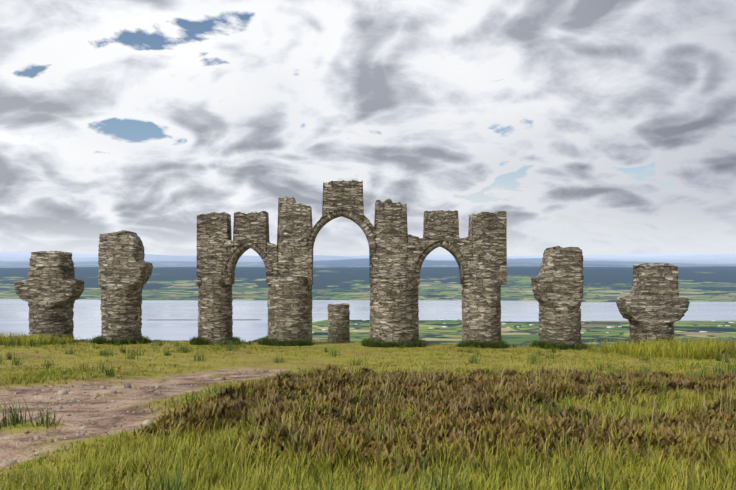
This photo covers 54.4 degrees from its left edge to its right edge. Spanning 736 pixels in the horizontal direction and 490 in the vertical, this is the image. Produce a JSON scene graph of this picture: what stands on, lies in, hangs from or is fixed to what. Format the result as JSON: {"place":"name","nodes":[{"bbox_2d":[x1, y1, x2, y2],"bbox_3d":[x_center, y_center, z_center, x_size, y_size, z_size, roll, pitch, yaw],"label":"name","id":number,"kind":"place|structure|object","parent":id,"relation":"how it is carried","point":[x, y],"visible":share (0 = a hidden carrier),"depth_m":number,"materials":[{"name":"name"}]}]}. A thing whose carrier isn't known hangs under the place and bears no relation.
{"place":"outdoors","nodes":[
{"label":"outdoors","id":0,"kind":"place"},
{"bbox_2d":[0,386,735,489],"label":"grass","id":1,"kind":"structure","parent":0,"point":[94,476],"depth_m":7.48,"materials":[{"name":"green plant"}]},
{"bbox_2d":[0,340,735,489],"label":"ground","id":2,"kind":"structure","parent":0,"point":[102,418],"depth_m":18.54,"materials":[{"name":"green plant"}]},
{"bbox_2d":[0,330,79,345],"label":"tall grass","id":3,"kind":"structure","parent":2,"relation":"on","point":[21,341],"depth_m":39.49,"materials":[{"name":"green plant"}]},
{"bbox_2d":[14,251,84,342],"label":"pillar","id":4,"kind":"structure","parent":2,"relation":"on","point":[50,290],"depth_m":43.47,"materials":[{"name":"stone"}]},
{"bbox_2d":[98,230,152,343],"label":"pillar","id":5,"kind":"structure","parent":2,"relation":"on","point":[125,271],"depth_m":43.57,"materials":[{"name":"stone"}]},
{"bbox_2d":[0,368,276,465],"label":"path pebbles","id":6,"kind":"object","parent":2,"relation":"on","point":[63,392],"visible":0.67,"depth_m":15.37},
{"bbox_2d":[198,273,232,344],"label":"stone pillar","id":7,"kind":"structure","parent":2,"relation":"on","point":[215,312],"depth_m":43.68,"materials":[{"name":"stone"}]},
{"bbox_2d":[267,276,312,341],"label":"stone pillar","id":8,"kind":"structure","parent":2,"relation":"on","point":[289,304],"depth_m":43.48,"materials":[{"name":"stone"}]},
{"bbox_2d":[327,303,349,342],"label":"pillar","id":9,"kind":"structure","parent":2,"relation":"on","point":[338,323],"depth_m":52.04,"materials":[{"name":"stone"}]},
{"bbox_2d":[22,334,657,349],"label":"grass tufts","id":10,"kind":"object","parent":2,"relation":"on","point":[367,342],"visible":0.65,"depth_m":43.51,"materials":[{"name":"green plant"}]},
{"bbox_2d":[0,338,735,385],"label":"grass","id":11,"kind":"structure","parent":2,"relation":"on","point":[603,357],"depth_m":30.58,"materials":[{"name":"green plant"}]},
{"bbox_2d":[0,337,735,489],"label":"grass tufts","id":12,"kind":"object","parent":2,"relation":"on","point":[14,419],"visible":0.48,"depth_m":12.81,"materials":[{"name":"green plant"}]},
{"bbox_2d":[369,277,418,344],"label":"stone pillar","id":13,"kind":"structure","parent":2,"relation":"on","point":[394,310],"depth_m":43.51,"materials":[{"name":"stone"}]},
{"bbox_2d":[196,180,506,284],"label":"arch wall","id":14,"kind":"structure","parent":13,"relation":"on","point":[396,251],"depth_m":44.16,"materials":[{"name":"stone"}]},
{"bbox_2d":[225,241,271,271],"bbox_3d":[-7.338,0.696,43.934,2.882,1.880,0.120,0,-1,-1],"label":"arch ring","id":15,"kind":"object","parent":14,"relation":"attached to","point":[238,250],"visible":0.98,"depth_m":43.95,"materials":[{"name":"stone"}]},
{"bbox_2d":[306,209,375,246],"bbox_3d":[-1.669,-1.030,44.086,4.268,2.367,0.120,0,-1,-1],"label":"arch ring","id":16,"kind":"object","parent":14,"relation":"attached to","point":[360,222],"visible":1,"depth_m":44.11,"materials":[{"name":"stone"}]},
{"bbox_2d":[414,240,468,272],"bbox_3d":[4.557,0.704,44.191,3.410,2.020,0.120,0,-1,-1],"label":"arch ring","id":17,"kind":"object","parent":14,"relation":"attached to","point":[432,247],"visible":0.98,"depth_m":44.21,"materials":[{"name":"stone"}]},
{"bbox_2d":[132,350,735,481],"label":"heather sprigs","id":18,"kind":"object","parent":2,"relation":"on","point":[477,387],"visible":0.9,"depth_m":9.76,"materials":[{"name":"brown plant"}]},
{"bbox_2d":[461,277,501,343],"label":"stone pillar","id":19,"kind":"structure","parent":2,"relation":"on","point":[481,308],"depth_m":43.89,"materials":[{"name":"stone"}]},
{"bbox_2d":[531,246,583,346],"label":"pillar","id":20,"kind":"structure","parent":2,"relation":"on","point":[557,282],"depth_m":44.14,"materials":[{"name":"stone"}]},
{"bbox_2d":[616,263,689,345],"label":"pillar","id":21,"kind":"structure","parent":2,"relation":"on","point":[653,304],"depth_m":44.26,"materials":[{"name":"stone"}]},
{"bbox_2d":[586,332,735,359],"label":"tall grass","id":22,"kind":"structure","parent":2,"relation":"on","point":[680,350],"depth_m":36.36,"materials":[{"name":"green plant"}]},
{"bbox_2d":[689,336,735,353],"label":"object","id":23,"kind":"object","parent":2,"relation":"on","point":[733,343],"visible":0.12,"depth_m":39.59,"materials":[{"name":"green plant"}]},
{"bbox_2d":[0,252,735,346],"bbox_3d":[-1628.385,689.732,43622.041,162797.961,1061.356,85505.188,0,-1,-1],"label":"distant farmland","id":24,"kind":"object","parent":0,"point":[701,277],"depth_m":9675.88,"materials":[{"name":"green plant"}]},
{"bbox_2d":[312,319,734,332],"bbox_3d":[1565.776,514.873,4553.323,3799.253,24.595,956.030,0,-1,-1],"label":"town buildings","id":25,"kind":"structure","parent":24,"relation":"on","point":[532,324],"depth_m":4537.97,"materials":[{"name":"white"}]},
{"bbox_2d":[0,299,735,341],"bbox_3d":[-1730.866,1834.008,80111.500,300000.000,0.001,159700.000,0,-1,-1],"label":"water","id":26,"kind":"structure","parent":0,"point":[14,316],"depth_m":5759.86,"materials":[{"name":"grey liquid"}]},
{"bbox_2d":[148,319,260,319],"bbox_3d":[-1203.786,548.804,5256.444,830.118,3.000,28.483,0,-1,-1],"label":"pier","id":27,"kind":"structure","parent":26,"relation":"on","point":[197,319],"depth_m":5256.84,"materials":[{"name":"concrete"}]},
{"bbox_2d":[0,363,735,457],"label":"grass","id":28,"kind":"structure","parent":0,"point":[678,401],"depth_m":12.32,"materials":[{"name":"green plant"}]},
{"bbox_2d":[0,0,735,255],"label":"sky","id":29,"kind":"structure","parent":0,"point":[596,126],"materials":[{"name":"white"}]}
]}

